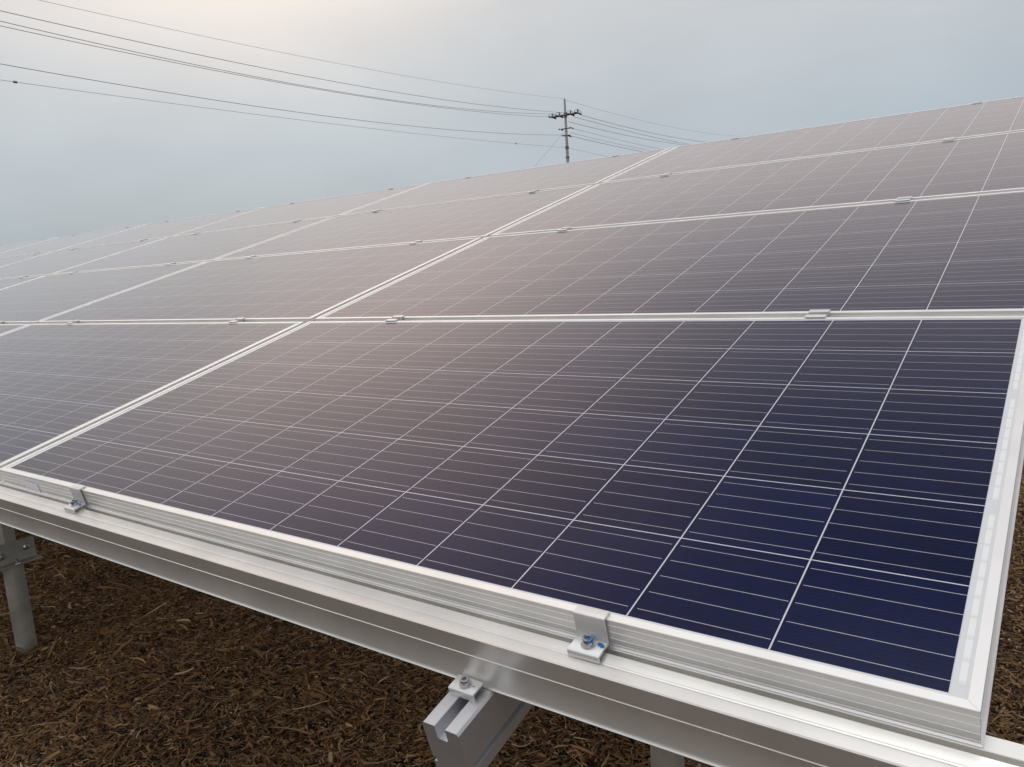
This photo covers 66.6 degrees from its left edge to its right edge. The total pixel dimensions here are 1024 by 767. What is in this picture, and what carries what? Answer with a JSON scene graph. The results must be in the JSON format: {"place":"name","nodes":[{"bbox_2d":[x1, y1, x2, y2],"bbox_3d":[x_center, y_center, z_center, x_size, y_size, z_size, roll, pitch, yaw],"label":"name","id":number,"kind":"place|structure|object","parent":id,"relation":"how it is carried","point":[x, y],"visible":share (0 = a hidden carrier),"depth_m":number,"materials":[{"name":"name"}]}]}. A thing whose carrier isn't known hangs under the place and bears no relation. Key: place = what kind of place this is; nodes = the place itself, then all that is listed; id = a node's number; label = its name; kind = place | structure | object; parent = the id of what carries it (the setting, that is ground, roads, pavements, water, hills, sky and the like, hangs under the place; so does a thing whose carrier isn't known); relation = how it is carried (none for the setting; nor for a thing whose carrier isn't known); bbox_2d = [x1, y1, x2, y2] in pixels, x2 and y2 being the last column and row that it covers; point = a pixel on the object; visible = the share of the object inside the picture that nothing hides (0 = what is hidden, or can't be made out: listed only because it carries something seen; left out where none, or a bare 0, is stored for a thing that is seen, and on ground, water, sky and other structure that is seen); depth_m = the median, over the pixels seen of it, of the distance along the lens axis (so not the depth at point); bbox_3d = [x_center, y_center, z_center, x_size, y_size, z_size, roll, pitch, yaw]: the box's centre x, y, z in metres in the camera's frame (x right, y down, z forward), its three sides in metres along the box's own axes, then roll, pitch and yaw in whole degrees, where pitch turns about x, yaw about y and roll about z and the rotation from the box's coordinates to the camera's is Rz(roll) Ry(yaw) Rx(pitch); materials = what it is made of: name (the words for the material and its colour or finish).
{"place":"outdoors","nodes":[
{"label":"outdoors","id":0,"kind":"place"},
{"bbox_2d":[0,461,1023,766],"bbox_3d":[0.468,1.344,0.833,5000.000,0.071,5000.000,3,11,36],"label":"ground","id":1,"kind":"structure","parent":0,"point":[348,706],"depth_m":2.74,"materials":[{"name":"brown plant"}]},
{"bbox_2d":[0,523,42,654],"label":"support post","id":2,"kind":"object","parent":1,"relation":"on","point":[15,555],"visible":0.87,"depth_m":3.20,"materials":[{"name":"metal"}]},
{"bbox_2d":[548,99,581,162],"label":"utility pole","id":3,"kind":"object","parent":1,"relation":"on","point":[565,115],"visible":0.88,"depth_m":71.88,"materials":[{"name":"concrete"}]},
{"bbox_2d":[0,21,536,113],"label":"power line","id":4,"kind":"object","parent":3,"relation":"attached to","point":[239,73],"visible":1,"depth_m":40.75,"materials":[{"name":"black metal"}]},
{"bbox_2d":[2,64,534,134],"bbox_3d":[-11.048,-16.657,45.968,0.027,1.953,61.502,2,11,31],"label":"power line","id":5,"kind":"object","parent":3,"relation":"attached to","point":[238,103],"visible":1,"depth_m":39.79,"materials":[{"name":"black metal"}]},
{"bbox_2d":[2,26,542,116],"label":"power line","id":6,"kind":"object","parent":3,"relation":"attached to","point":[236,74],"visible":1,"depth_m":41.27,"materials":[{"name":"black metal"}]},
{"bbox_2d":[0,10,563,112],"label":"power line","id":7,"kind":"object","parent":3,"relation":"attached to","point":[241,63],"visible":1,"depth_m":39.23,"materials":[{"name":"black metal"}]},
{"bbox_2d":[3,80,564,147],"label":"power line","id":8,"kind":"object","parent":3,"relation":"attached to","point":[240,112],"visible":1,"depth_m":40.02,"materials":[{"name":"black metal"}]},
{"bbox_2d":[40,0,562,98],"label":"power line","id":9,"kind":"object","parent":3,"relation":"attached to","point":[267,49],"visible":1,"depth_m":40.97,"materials":[{"name":"black metal"}]},
{"bbox_2d":[572,136,642,151],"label":"power line","id":10,"kind":"object","parent":3,"relation":"attached to","point":[607,144],"visible":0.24,"depth_m":79.53,"materials":[{"name":"black metal"}]},
{"bbox_2d":[571,122,682,144],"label":"power line","id":11,"kind":"object","parent":3,"relation":"attached to","point":[631,136],"visible":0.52,"depth_m":84.80,"materials":[{"name":"black metal"}]},
{"bbox_2d":[576,117,690,144],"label":"power line","id":12,"kind":"object","parent":3,"relation":"attached to","point":[629,131],"visible":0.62,"depth_m":83.62,"materials":[{"name":"black metal"}]},
{"bbox_2d":[582,115,701,141],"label":"power line","id":13,"kind":"object","parent":3,"relation":"attached to","point":[640,130],"visible":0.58,"depth_m":82.80,"materials":[{"name":"black metal"}]},
{"bbox_2d":[570,101,729,135],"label":"power line","id":14,"kind":"object","parent":3,"relation":"attached to","point":[641,120],"visible":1,"depth_m":87.87,"materials":[{"name":"black metal"}]},
{"bbox_2d":[650,745,700,766],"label":"support post","id":15,"kind":"object","parent":1,"relation":"on","point":[660,757],"visible":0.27,"depth_m":1.46,"materials":[{"name":"metal"}]},
{"bbox_2d":[422,687,532,766],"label":"rafter","id":16,"kind":"object","parent":15,"relation":"on","point":[462,732],"visible":0.27,"depth_m":0.94,"materials":[{"name":"silver metal"}]},
{"bbox_2d":[448,674,484,701],"bbox_3d":[-0.057,0.372,0.962,0.039,0.020,0.024,3,26,36],"label":"rail clamp","id":17,"kind":"object","parent":16,"relation":"attached to","point":[465,687],"visible":1,"depth_m":0.96,"materials":[{"name":"metal"}]},
{"bbox_2d":[0,481,1023,766],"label":"support rail","id":18,"kind":"object","parent":16,"relation":"attached to","point":[704,717],"depth_m":0.92,"materials":[{"name":"silver metal"}]},
{"bbox_2d":[0,324,29,334],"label":"solar panel","id":19,"kind":"object","parent":18,"relation":"on","point":[5,328],"visible":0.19,"depth_m":3.69,"materials":[{"name":"grey glass"}]},
{"bbox_2d":[64,484,85,512],"bbox_3d":[-0.886,0.233,1.580,0.040,0.041,0.042,3,26,36],"label":"end clamp","id":20,"kind":"object","parent":18,"relation":"attached to","point":[77,501],"visible":1,"depth_m":1.58,"materials":[{"name":"silver metal"}]},
{"bbox_2d":[0,322,304,482],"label":"solar panel","id":21,"kind":"object","parent":18,"relation":"on","point":[58,382],"visible":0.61,"depth_m":2.49,"materials":[{"name":"purple glass"}]},
{"bbox_2d":[229,317,244,322],"bbox_3d":[-0.970,-0.214,2.756,0.040,0.025,0.044,3,26,36],"label":"clamp","id":22,"kind":"object","parent":21,"relation":"attached to","point":[239,319],"visible":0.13,"depth_m":2.75,"materials":[{"name":"silver metal"}]},
{"bbox_2d":[0,315,1023,747],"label":"solar panel","id":23,"kind":"object","parent":18,"relation":"on","point":[820,511],"visible":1,"depth_m":1.18,"materials":[{"name":"blue glass"}]},
{"bbox_2d":[385,315,404,321],"bbox_3d":[-0.344,-0.183,2.305,0.040,0.025,0.044,3,26,35],"label":"clamp","id":24,"kind":"object","parent":23,"relation":"attached to","point":[397,317],"visible":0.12,"depth_m":2.30,"materials":[{"name":"silver metal"}]},
{"bbox_2d":[805,309,829,317],"bbox_3d":[0.630,-0.134,1.605,0.040,0.025,0.044,3,26,36],"label":"clamp","id":25,"kind":"object","parent":23,"relation":"attached to","point":[820,313],"visible":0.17,"depth_m":1.60,"materials":[{"name":"metal"}]},
{"bbox_2d":[567,604,609,663],"bbox_3d":[0.087,0.282,0.880,0.040,0.041,0.042,3,26,36],"label":"end clamp","id":26,"kind":"object","parent":18,"relation":"attached to","point":[590,642],"visible":1,"depth_m":0.88,"materials":[{"name":"metal"}]},
{"bbox_2d":[0,0,1023,244],"label":"sky","id":27,"kind":"structure","parent":0,"point":[72,162],"materials":[{"name":"grey"}]},
{"bbox_3d":[-3.625,-0.655,5.851,0.057,0.080,4.207,3,26,36],"label":"rafter","id":28,"kind":"object","parent":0,"visible":0},
{"bbox_3d":[-5.549,-0.389,6.087,15.974,0.071,0.074,3,26,36],"label":"support rail","id":29,"kind":"object","parent":28,"relation":"on","visible":0},
{"bbox_2d":[0,275,44,289],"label":"solar panel","id":30,"kind":"object","parent":29,"relation":"on","point":[6,283],"visible":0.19,"depth_m":5.61,"materials":[{"name":"grey glass"}]},
{"bbox_2d":[0,261,206,323],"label":"solar panel","id":31,"kind":"object","parent":29,"relation":"on","point":[34,301],"visible":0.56,"depth_m":4.44,"materials":[{"name":"grey glass"}]},
{"bbox_2d":[38,237,481,323],"bbox_3d":[-1.181,-0.434,3.475,1.958,0.038,0.978,3,26,36],"label":"solar panel","id":32,"kind":"object","parent":29,"relation":"on","point":[304,287],"visible":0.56,"depth_m":3.29,"materials":[{"name":"purple glass"}]},
{"bbox_2d":[315,190,1023,320],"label":"solar panel","id":33,"kind":"object","parent":29,"relation":"on","point":[955,256],"visible":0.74,"depth_m":2.09,"materials":[{"name":"blue glass"}]},
{"bbox_2d":[557,227,570,230],"bbox_3d":[0.205,-0.592,3.034,0.040,0.024,0.044,3,26,35],"label":"clamp","id":34,"kind":"object","parent":33,"relation":"attached to","point":[564,228],"visible":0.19,"depth_m":3.03,"materials":[{"name":"silver metal"}]},
{"bbox_2d":[895,196,912,201],"bbox_3d":[1.176,-0.543,2.336,0.040,0.025,0.044,3,26,36],"label":"clamp","id":35,"kind":"object","parent":33,"relation":"attached to","point":[908,198],"visible":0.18,"depth_m":2.33,"materials":[{"name":"silver metal"}]},
{"label":"support rail","id":36,"kind":"object","parent":28,"relation":"attached to","visible":0},
{"bbox_2d":[0,252,49,266],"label":"solar panel","id":37,"kind":"object","parent":36,"relation":"on","point":[4,261],"visible":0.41,"depth_m":7.52,"materials":[{"name":"grey glass"}]},
{"bbox_2d":[0,237,166,278],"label":"solar panel","id":38,"kind":"object","parent":36,"relation":"on","point":[50,263],"visible":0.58,"depth_m":6.37,"materials":[{"name":"grey glass"}]},
{"bbox_2d":[51,217,332,274],"bbox_3d":[-2.236,-0.924,5.359,1.958,0.038,0.978,3,26,36],"label":"solar panel","id":39,"kind":"object","parent":36,"relation":"on","point":[203,247],"visible":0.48,"depth_m":5.24,"materials":[{"name":"grey glass"}]},
{"bbox_2d":[213,185,593,260],"bbox_3d":[-0.634,-0.842,4.206,1.958,0.038,0.978,3,26,36],"label":"solar panel","id":40,"kind":"object","parent":36,"relation":"on","point":[478,218],"visible":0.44,"depth_m":4.06,"materials":[{"name":"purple glass"}]},
{"bbox_2d":[490,131,1023,236],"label":"solar panel","id":41,"kind":"object","parent":36,"relation":"on","point":[987,164],"visible":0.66,"depth_m":2.91,"materials":[{"name":"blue glass"}]},
{"bbox_2d":[942,137,954,140],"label":"clamp","id":42,"kind":"object","parent":41,"relation":"attached to","point":[950,138],"visible":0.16,"depth_m":3.06,"materials":[{"name":"silver metal"}]},
{"bbox_3d":[-4.456,-1.208,7.548,15.974,0.071,0.074,3,26,36],"label":"support rail","id":43,"kind":"object","parent":28,"relation":"attached to","visible":0},
{"bbox_2d":[0,237,56,252],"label":"solar panel","id":44,"kind":"object","parent":43,"relation":"on","point":[7,247],"visible":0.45,"depth_m":9.42,"materials":[{"name":"grey glass"}]},
{"bbox_2d":[0,224,145,257],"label":"solar panel","id":45,"kind":"object","parent":43,"relation":"on","point":[55,244],"visible":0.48,"depth_m":8.30,"materials":[{"name":"grey glass"}]},
{"bbox_2d":[57,207,263,250],"bbox_3d":[-3.292,-1.414,7.242,1.958,0.038,0.978,3,26,36],"label":"solar panel","id":46,"kind":"object","parent":43,"relation":"on","point":[167,229],"visible":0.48,"depth_m":7.16,"materials":[{"name":"grey glass"}]},
{"bbox_2d":[172,183,427,236],"bbox_3d":[-1.689,-1.333,6.090,1.958,0.038,0.978,3,26,36],"label":"solar panel","id":47,"kind":"object","parent":43,"relation":"on","point":[314,209],"visible":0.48,"depth_m":5.99,"materials":[{"name":"grey glass"}]},
{"bbox_2d":[338,147,671,215],"bbox_3d":[-0.087,-1.252,4.936,1.958,0.038,0.978,3,26,36],"label":"solar panel","id":48,"kind":"object","parent":43,"relation":"on","point":[596,171],"visible":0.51,"depth_m":4.81,"materials":[{"name":"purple glass"}]},
{"bbox_2d":[601,96,1023,182],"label":"solar panel","id":49,"kind":"object","parent":43,"relation":"on","point":[999,116],"visible":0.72,"depth_m":3.70,"materials":[{"name":"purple glass"}]}
]}

